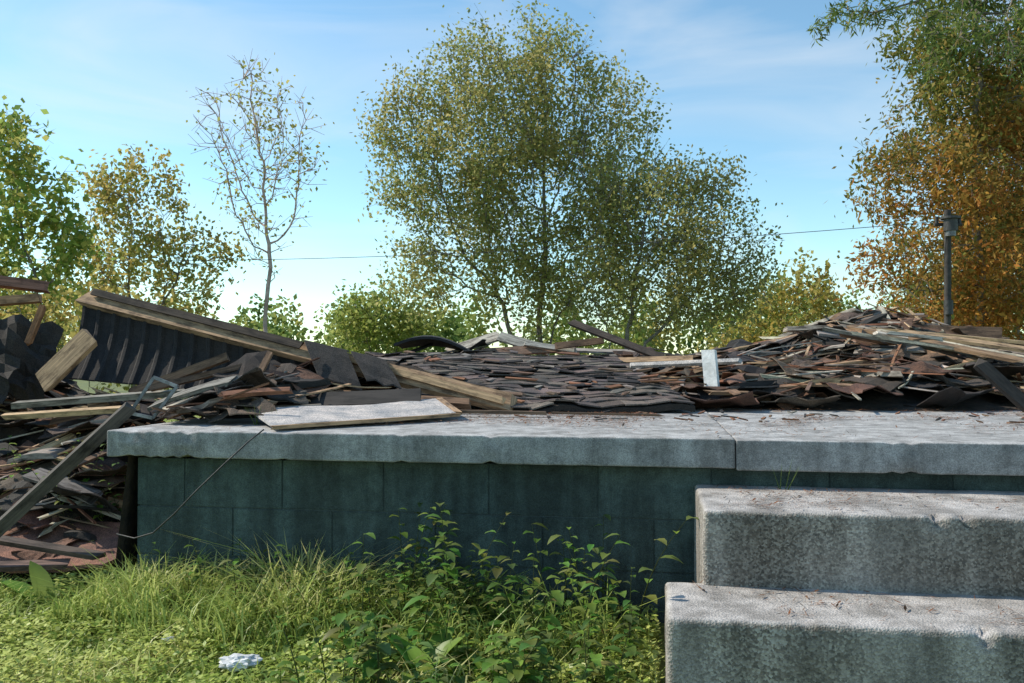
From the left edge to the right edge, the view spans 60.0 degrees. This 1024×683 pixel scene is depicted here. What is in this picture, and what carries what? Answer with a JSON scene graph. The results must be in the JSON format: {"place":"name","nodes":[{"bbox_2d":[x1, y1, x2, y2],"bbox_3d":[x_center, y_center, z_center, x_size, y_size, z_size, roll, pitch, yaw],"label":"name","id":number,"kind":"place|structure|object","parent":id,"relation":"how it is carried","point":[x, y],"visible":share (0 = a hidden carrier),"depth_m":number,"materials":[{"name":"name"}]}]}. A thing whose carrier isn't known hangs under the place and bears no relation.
{"place":"outdoors","nodes":[
{"label":"outdoors","id":0,"kind":"place"},
{"bbox_2d":[64,306,401,390],"bbox_3d":[-1.523,0.054,4.853,2.050,0.574,0.279,0,-1,13],"label":"collapsed roof section","id":1,"kind":"object","parent":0,"point":[129,350],"visible":0.63,"depth_m":4.96,"materials":[{"name":"black metal"}]},
{"bbox_2d":[0,380,665,682],"bbox_3d":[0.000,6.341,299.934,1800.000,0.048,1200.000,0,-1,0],"label":"ground","id":2,"kind":"structure","parent":0,"point":[83,385],"depth_m":2.89,"materials":[{"name":"green plant"}]},
{"bbox_2d":[0,95,115,324],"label":"sycamore tree","id":3,"kind":"object","parent":2,"relation":"on","point":[18,200],"visible":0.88,"depth_m":18.41,"materials":[{"name":"green plant"}]},
{"bbox_2d":[0,259,215,392],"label":"shrub","id":4,"kind":"object","parent":2,"relation":"on","point":[29,315],"visible":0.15,"depth_m":16.19,"materials":[{"name":"green plant"}]},
{"bbox_2d":[41,141,262,385],"bbox_3d":[-9.064,-1.825,21.892,5.645,6.379,3.525,0,-1,0],"label":"maple tree","id":5,"kind":"object","parent":2,"relation":"on","point":[135,249],"visible":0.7,"depth_m":21.90,"materials":[{"name":"green plant"}]},
{"bbox_2d":[0,275,490,592],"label":"collapsed wall debris","id":6,"kind":"object","parent":2,"relation":"on","point":[49,414],"visible":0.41,"depth_m":4.25,"materials":[{"name":"brown wood"}]},
{"bbox_2d":[133,376,178,419],"bbox_3d":[-1.610,0.251,3.986,0.230,0.195,0.063,0,-1,18],"label":"bent metal frame","id":7,"kind":"object","parent":6,"relation":"on","point":[165,401],"visible":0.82,"depth_m":3.98,"materials":[{"name":"grey metal"}]},
{"bbox_2d":[394,335,471,353],"bbox_3d":[-0.570,0.040,6.850,0.620,0.167,0.500,0,-1,0],"label":"curled roofing felt","id":8,"kind":"object","parent":6,"relation":"on","point":[422,340],"visible":0.81,"depth_m":6.88,"materials":[{"name":"black"}]},
{"bbox_2d":[186,48,334,332],"bbox_3d":[-6.023,-2.815,20.981,3.412,8.323,2.738,0,-1,0],"label":"young ash tree","id":9,"kind":"object","parent":2,"relation":"on","point":[303,159],"visible":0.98,"depth_m":20.99,"materials":[{"name":"green plant"}]},
{"bbox_2d":[0,561,543,682],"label":"dock plant","id":10,"kind":"object","parent":2,"relation":"on","point":[38,571],"visible":0.44,"depth_m":2.66,"materials":[{"name":"green leaf"}]},
{"bbox_2d":[0,564,664,682],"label":"ground cover","id":11,"kind":"object","parent":2,"relation":"on","point":[67,630],"visible":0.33,"depth_m":2.71,"materials":[{"name":"green plant"}]},
{"bbox_2d":[0,521,119,572],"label":"fallen siding panel","id":12,"kind":"object","parent":11,"relation":"on","point":[75,553],"visible":0.64,"depth_m":3.53,"materials":[{"name":"brown wood"}]},
{"bbox_2d":[161,636,173,641],"bbox_3d":[-1.099,0.950,2.834,0.044,0.018,0.033,0,-1,0],"label":"crumpled paper","id":13,"kind":"object","parent":11,"relation":"on","point":[170,637],"visible":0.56,"depth_m":2.83,"materials":[{"name":"white paper"}]},
{"bbox_2d":[219,653,262,671],"bbox_3d":[-0.800,0.941,2.606,0.133,0.046,0.097,0,-1,0],"label":"crumpled paper","id":14,"kind":"object","parent":11,"relation":"on","point":[247,661],"visible":0.88,"depth_m":2.59,"materials":[{"name":"white paper"}]},
{"bbox_2d":[0,435,698,682],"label":"broadleaf weeds","id":15,"kind":"object","parent":2,"relation":"on","point":[370,645],"visible":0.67,"depth_m":2.71,"materials":[{"name":"green plant"}]},
{"bbox_2d":[313,268,449,353],"bbox_3d":[-4.011,-0.400,27.003,4.290,3.727,3.164,0,-1,0],"label":"shrub","id":16,"kind":"object","parent":2,"relation":"on","point":[367,323],"visible":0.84,"depth_m":26.54,"materials":[{"name":"green plant"}]},
{"bbox_2d":[350,0,672,355],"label":"elm tree","id":17,"kind":"object","parent":2,"relation":"on","point":[530,145],"visible":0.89,"depth_m":24.45,"materials":[{"name":"green plant"}]},
{"bbox_2d":[0,270,1023,355],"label":"distant treeline","id":18,"kind":"object","parent":2,"relation":"on","point":[458,333],"visible":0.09,"depth_m":53.95,"materials":[{"name":"green plant"}]},
{"bbox_2d":[107,405,1023,622],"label":"house foundation","id":19,"kind":"object","parent":2,"relation":"on","point":[335,487],"visible":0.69,"depth_m":3.26,"materials":[{"name":"concrete"}]},
{"bbox_2d":[116,429,263,538],"bbox_3d":[-1.220,0.534,3.282,0.576,0.416,0.133,0,-1,5],"label":"cable","id":20,"kind":"object","parent":19,"relation":"attached to","point":[196,490],"visible":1,"depth_m":3.25,"materials":[{"name":"rubber"}]},
{"bbox_2d":[75,288,517,410],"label":"rafter beam","id":21,"kind":"structure","parent":19,"relation":"on","point":[258,340],"depth_m":4.83,"materials":[{"name":"brown wood"}]},
{"bbox_2d":[256,398,461,429],"bbox_3d":[-0.630,0.303,3.847,1.038,0.075,0.560,1,-1,-34],"label":"painted plywood board","id":22,"kind":"object","parent":19,"relation":"on","point":[297,417],"visible":0.94,"depth_m":3.82,"materials":[{"name":"weathered wood"},{"name":"peeling paint"}]},
{"bbox_2d":[245,408,799,489],"bbox_3d":[-0.053,0.379,3.367,2.197,0.263,0.114,0,-1,18],"label":"slab edge weed","id":23,"kind":"object","parent":19,"relation":"on","point":[772,467],"visible":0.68,"depth_m":3.01,"materials":[{"name":"green plant"}]},
{"bbox_2d":[365,348,694,413],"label":"shingle roof","id":24,"kind":"structure","parent":19,"relation":"on","point":[572,381],"depth_m":5.02,"materials":[{"name":"brown wood"}]},
{"bbox_2d":[445,320,742,367],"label":"broken boards","id":25,"kind":"object","parent":24,"relation":"on","point":[520,345],"visible":0.73,"depth_m":6.77,"materials":[{"name":"grey wood"}]},
{"bbox_2d":[221,388,1023,423],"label":"scattered boards","id":26,"kind":"object","parent":19,"relation":"on","point":[345,397],"visible":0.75,"depth_m":4.29,"materials":[{"name":"brown wood"}]},
{"bbox_2d":[576,302,1023,411],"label":"lumber debris pile","id":27,"kind":"object","parent":19,"relation":"on","point":[879,358],"visible":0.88,"depth_m":5.27,"materials":[{"name":"brown wood"}]},
{"bbox_2d":[701,350,719,386],"bbox_3d":[1.127,0.207,5.022,0.122,0.323,0.061,-1,-1,36],"label":"white wooden post","id":28,"kind":"object","parent":27,"relation":"on","point":[710,368],"visible":0.63,"depth_m":5.02,"materials":[{"name":"paint"}]},
{"bbox_2d":[973,358,1023,411],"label":"charred post","id":29,"kind":"object","parent":19,"relation":"on","point":[1000,382],"visible":1,"depth_m":4.56,"materials":[{"name":"brown wood"}]},
{"bbox_2d":[541,137,791,355],"bbox_3d":[4.027,-1.930,22.995,6.517,6.769,4.885,0,-1,0],"label":"elm tree","id":30,"kind":"object","parent":2,"relation":"on","point":[679,304],"visible":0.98,"depth_m":22.62,"materials":[{"name":"green plant"}]},
{"bbox_2d":[693,247,898,351],"bbox_3d":[8.936,-0.717,27.854,6.692,4.633,3.709,0,-1,0],"label":"shrub","id":31,"kind":"object","parent":2,"relation":"on","point":[819,306],"visible":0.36,"depth_m":27.80,"materials":[{"name":"green plant"}]},
{"bbox_2d":[665,484,1023,682],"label":"concrete steps","id":32,"kind":"structure","parent":2,"relation":"on","point":[959,555],"depth_m":2.47,"materials":[{"name":"grey concrete"}]},
{"bbox_2d":[130,406,1023,625],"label":"leaf litter","id":33,"kind":"object","parent":32,"relation":"on","point":[818,602],"visible":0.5,"depth_m":3.62,"materials":[{"name":"brown plant"}]},
{"bbox_2d":[807,0,1023,82],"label":"overhanging cypress tree","id":34,"kind":"object","parent":2,"relation":"on","point":[852,14],"visible":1,"depth_m":5.04,"materials":[{"name":"green plant"}]},
{"bbox_2d":[826,0,1023,340],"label":"bald cypress tree","id":35,"kind":"object","parent":2,"relation":"on","point":[976,281],"visible":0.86,"depth_m":17.64,"materials":[{"name":"orange plant"}]},
{"bbox_2d":[934,209,962,324],"bbox_3d":[7.679,-0.547,15.473,0.466,3.551,0.390,0,-1,-23],"label":"utility pole","id":36,"kind":"object","parent":2,"relation":"on","point":[950,224],"visible":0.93,"depth_m":15.56,"materials":[{"name":"grey wood"}]},
{"bbox_2d":[15,221,941,260],"bbox_3d":[-7.175,-2.404,21.277,31.767,1.139,0.012,0,-1,21],"label":"power line","id":37,"kind":"object","parent":36,"relation":"attached to","point":[560,248],"visible":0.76,"depth_m":18.02,"materials":[{"name":"metal"}]},
{"bbox_2d":[882,53,1023,339],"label":"bald cypress tree","id":38,"kind":"object","parent":2,"relation":"on","point":[930,314],"visible":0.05,"depth_m":24.04,"materials":[{"name":"orange plant"}]},
{"bbox_2d":[0,0,1023,354],"label":"sky","id":39,"kind":"structure","parent":0,"point":[747,77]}
]}

